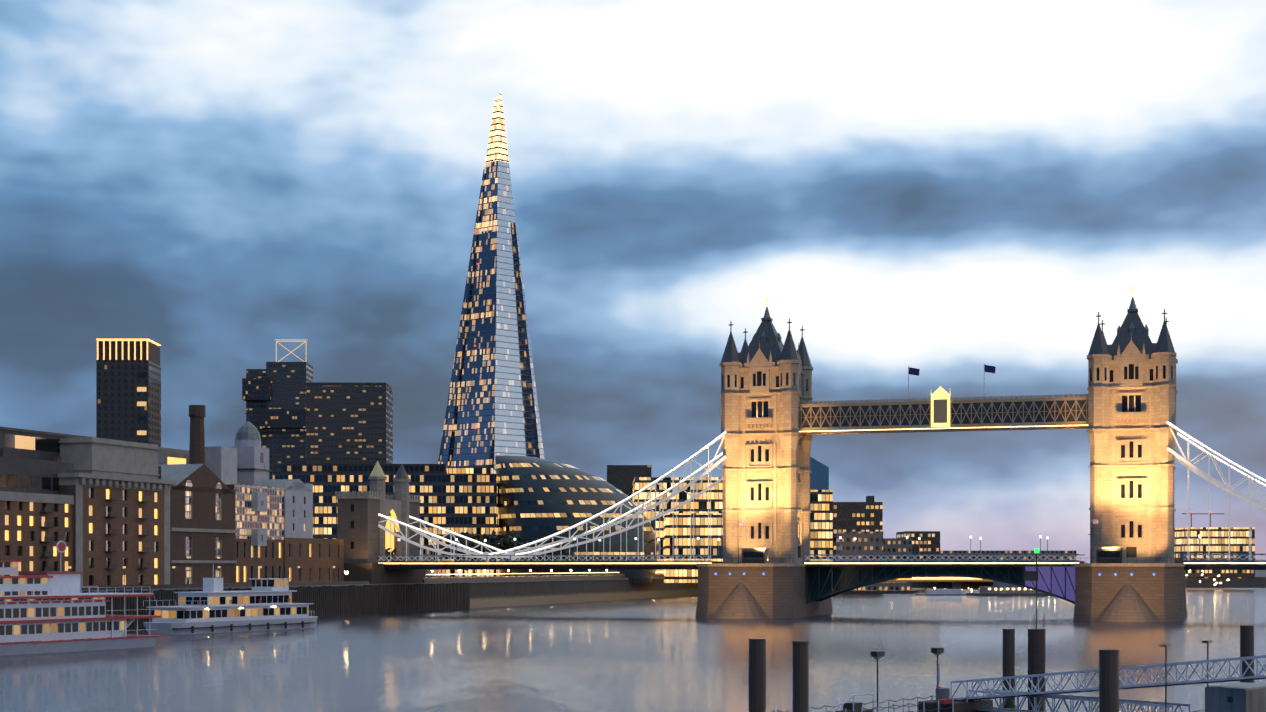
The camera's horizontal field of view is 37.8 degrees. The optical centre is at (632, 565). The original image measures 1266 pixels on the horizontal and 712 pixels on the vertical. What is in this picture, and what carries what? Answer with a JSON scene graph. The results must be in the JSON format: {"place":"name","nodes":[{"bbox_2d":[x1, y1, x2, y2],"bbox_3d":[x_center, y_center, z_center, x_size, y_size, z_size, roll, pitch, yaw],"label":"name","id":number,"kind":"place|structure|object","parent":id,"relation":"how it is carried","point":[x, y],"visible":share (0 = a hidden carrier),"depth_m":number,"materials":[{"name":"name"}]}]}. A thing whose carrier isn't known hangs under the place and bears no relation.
{"place":"outdoors","nodes":[
{"label":"outdoors","id":0,"kind":"place"},
{"bbox_2d":[80,578,697,627],"bbox_3d":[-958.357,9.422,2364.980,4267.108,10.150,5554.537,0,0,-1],"label":"embankment wall","id":1,"kind":"structure","parent":0,"point":[344,600],"depth_m":472.48,"materials":[{"name":"stone"}]},
{"bbox_2d":[96,339,160,446],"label":"crown tower","id":2,"kind":"structure","parent":1,"relation":"on","point":[128,389],"depth_m":890.79,"materials":[{"name":"black"}]},
{"bbox_2d":[0,405,368,589],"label":"riverside warehouses","id":3,"kind":"structure","parent":1,"relation":"on","point":[112,514],"depth_m":364.04,"materials":[{"name":"brick"}]},
{"bbox_2d":[242,339,312,479],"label":"tower building","id":4,"kind":"structure","parent":1,"relation":"on","point":[274,395],"depth_m":1240.93,"materials":[{"name":"brown glass"}]},
{"bbox_2d":[306,382,392,463],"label":"office building","id":5,"kind":"structure","parent":1,"relation":"on","point":[349,423],"depth_m":1111.98,"materials":[{"name":"black glass"}]},
{"bbox_2d":[419,550,433,576],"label":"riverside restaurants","id":6,"kind":"structure","parent":1,"relation":"on","point":[426,552],"depth_m":499.40,"materials":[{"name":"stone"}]},
{"bbox_2d":[385,530,574,576],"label":"potters fields trees","id":7,"kind":"object","parent":1,"relation":"on","point":[505,543],"visible":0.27,"depth_m":541.85,"materials":[{"name":"black plant"}]},
{"bbox_2d":[438,91,543,468],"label":"skyscraper","id":8,"kind":"structure","parent":1,"relation":"on","point":[492,410],"depth_m":1168.59,"materials":[{"name":"blue glass"}]},
{"bbox_2d":[423,570,663,582],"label":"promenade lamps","id":9,"kind":"object","parent":1,"relation":"on","point":[496,578],"visible":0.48,"depth_m":534.39,"materials":[{"name":"paint"}]},
{"bbox_2d":[495,455,657,582],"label":"city hall","id":10,"kind":"structure","parent":1,"relation":"on","point":[539,498],"depth_m":630.26,"materials":[{"name":"black glass"}]},
{"bbox_2d":[273,464,1254,582],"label":"office buildings","id":11,"kind":"structure","parent":1,"relation":"on","point":[459,499],"depth_m":677.45,"materials":[{"name":"black glass"}]},
{"bbox_2d":[0,587,1265,711],"bbox_3d":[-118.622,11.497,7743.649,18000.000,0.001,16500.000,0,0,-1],"label":"river thames","id":12,"kind":"structure","parent":0,"point":[667,654],"depth_m":226.25,"materials":[{"name":"grey liquid"}]},
{"bbox_2d":[0,541,168,655],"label":"paddle steamer","id":13,"kind":"object","parent":12,"relation":"on","point":[48,612],"visible":1,"depth_m":245.03,"materials":[{"name":"white paint"}]},
{"bbox_2d":[140,564,317,634],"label":"river cruiser","id":14,"kind":"object","parent":12,"relation":"on","point":[263,604],"visible":1,"depth_m":319.89,"materials":[{"name":"white paint"}]},
{"bbox_2d":[335,461,425,583],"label":"tower bridge abutments","id":15,"kind":"object","parent":12,"relation":"on","point":[363,535],"visible":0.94,"depth_m":447.60,"materials":[{"name":"stone"}]},
{"bbox_2d":[695,518,1186,621],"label":"bridge piers","id":16,"kind":"structure","parent":12,"relation":"in","point":[1110,586],"depth_m":399.83,"materials":[{"name":"brown stone"}]},
{"bbox_2d":[378,533,1265,603],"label":"bridge deck","id":17,"kind":"structure","parent":16,"relation":"on","point":[829,578],"depth_m":414.87,"materials":[{"name":"black metal"}]},
{"bbox_2d":[748,548,1253,711],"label":"mooring piles","id":18,"kind":"object","parent":12,"relation":"on","point":[1108,680],"visible":0.92,"depth_m":107.58,"materials":[{"name":"wood"}]},
{"bbox_2d":[772,640,1265,711],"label":"pier pontoons","id":19,"kind":"object","parent":12,"relation":"on","point":[1241,697],"visible":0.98,"depth_m":116.49,"materials":[{"name":"metal"}]},
{"bbox_2d":[950,655,1265,711],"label":"pier gangways","id":20,"kind":"object","parent":19,"relation":"on","point":[1007,694],"visible":0.92,"depth_m":121.29,"materials":[{"name":"metal"}]},
{"bbox_2d":[0,0,1265,562],"label":"sky","id":21,"kind":"structure","parent":0,"point":[946,190],"materials":[{"name":"blue"}]},
{"bbox_2d":[810,457,828,489],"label":"blue glass tower","id":22,"kind":"structure","parent":0,"point":[819,476],"depth_m":1396.99,"materials":[{"name":"blue glass"}]},
{"bbox_2d":[719,285,1177,562],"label":"bridge towers","id":23,"kind":"structure","parent":0,"point":[766,381],"depth_m":406.64,"materials":[{"name":"beige stone"}]},
{"bbox_2d":[378,421,1265,561],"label":"suspension cables","id":24,"kind":"object","parent":23,"relation":"attached to","point":[1184,461],"visible":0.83,"depth_m":432.25,"materials":[{"name":"white metal"}]},
{"bbox_2d":[799,364,1087,434],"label":"tower bridge walkways","id":25,"kind":"structure","parent":23,"relation":"attached to","point":[940,410],"depth_m":410.27,"materials":[{"name":"metal"}]},
{"bbox_2d":[844,511,1228,595],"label":"distant buildings","id":26,"kind":"structure","parent":0,"point":[903,586],"depth_m":756.52,"materials":[{"name":"concrete"}]},
{"bbox_2d":[907,570,1265,586],"bbox_3d":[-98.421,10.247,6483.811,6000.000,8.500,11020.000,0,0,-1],"label":"bank ground","id":27,"kind":"structure","parent":0,"point":[1259,580],"depth_m":979.61,"materials":[{"name":"concrete"}]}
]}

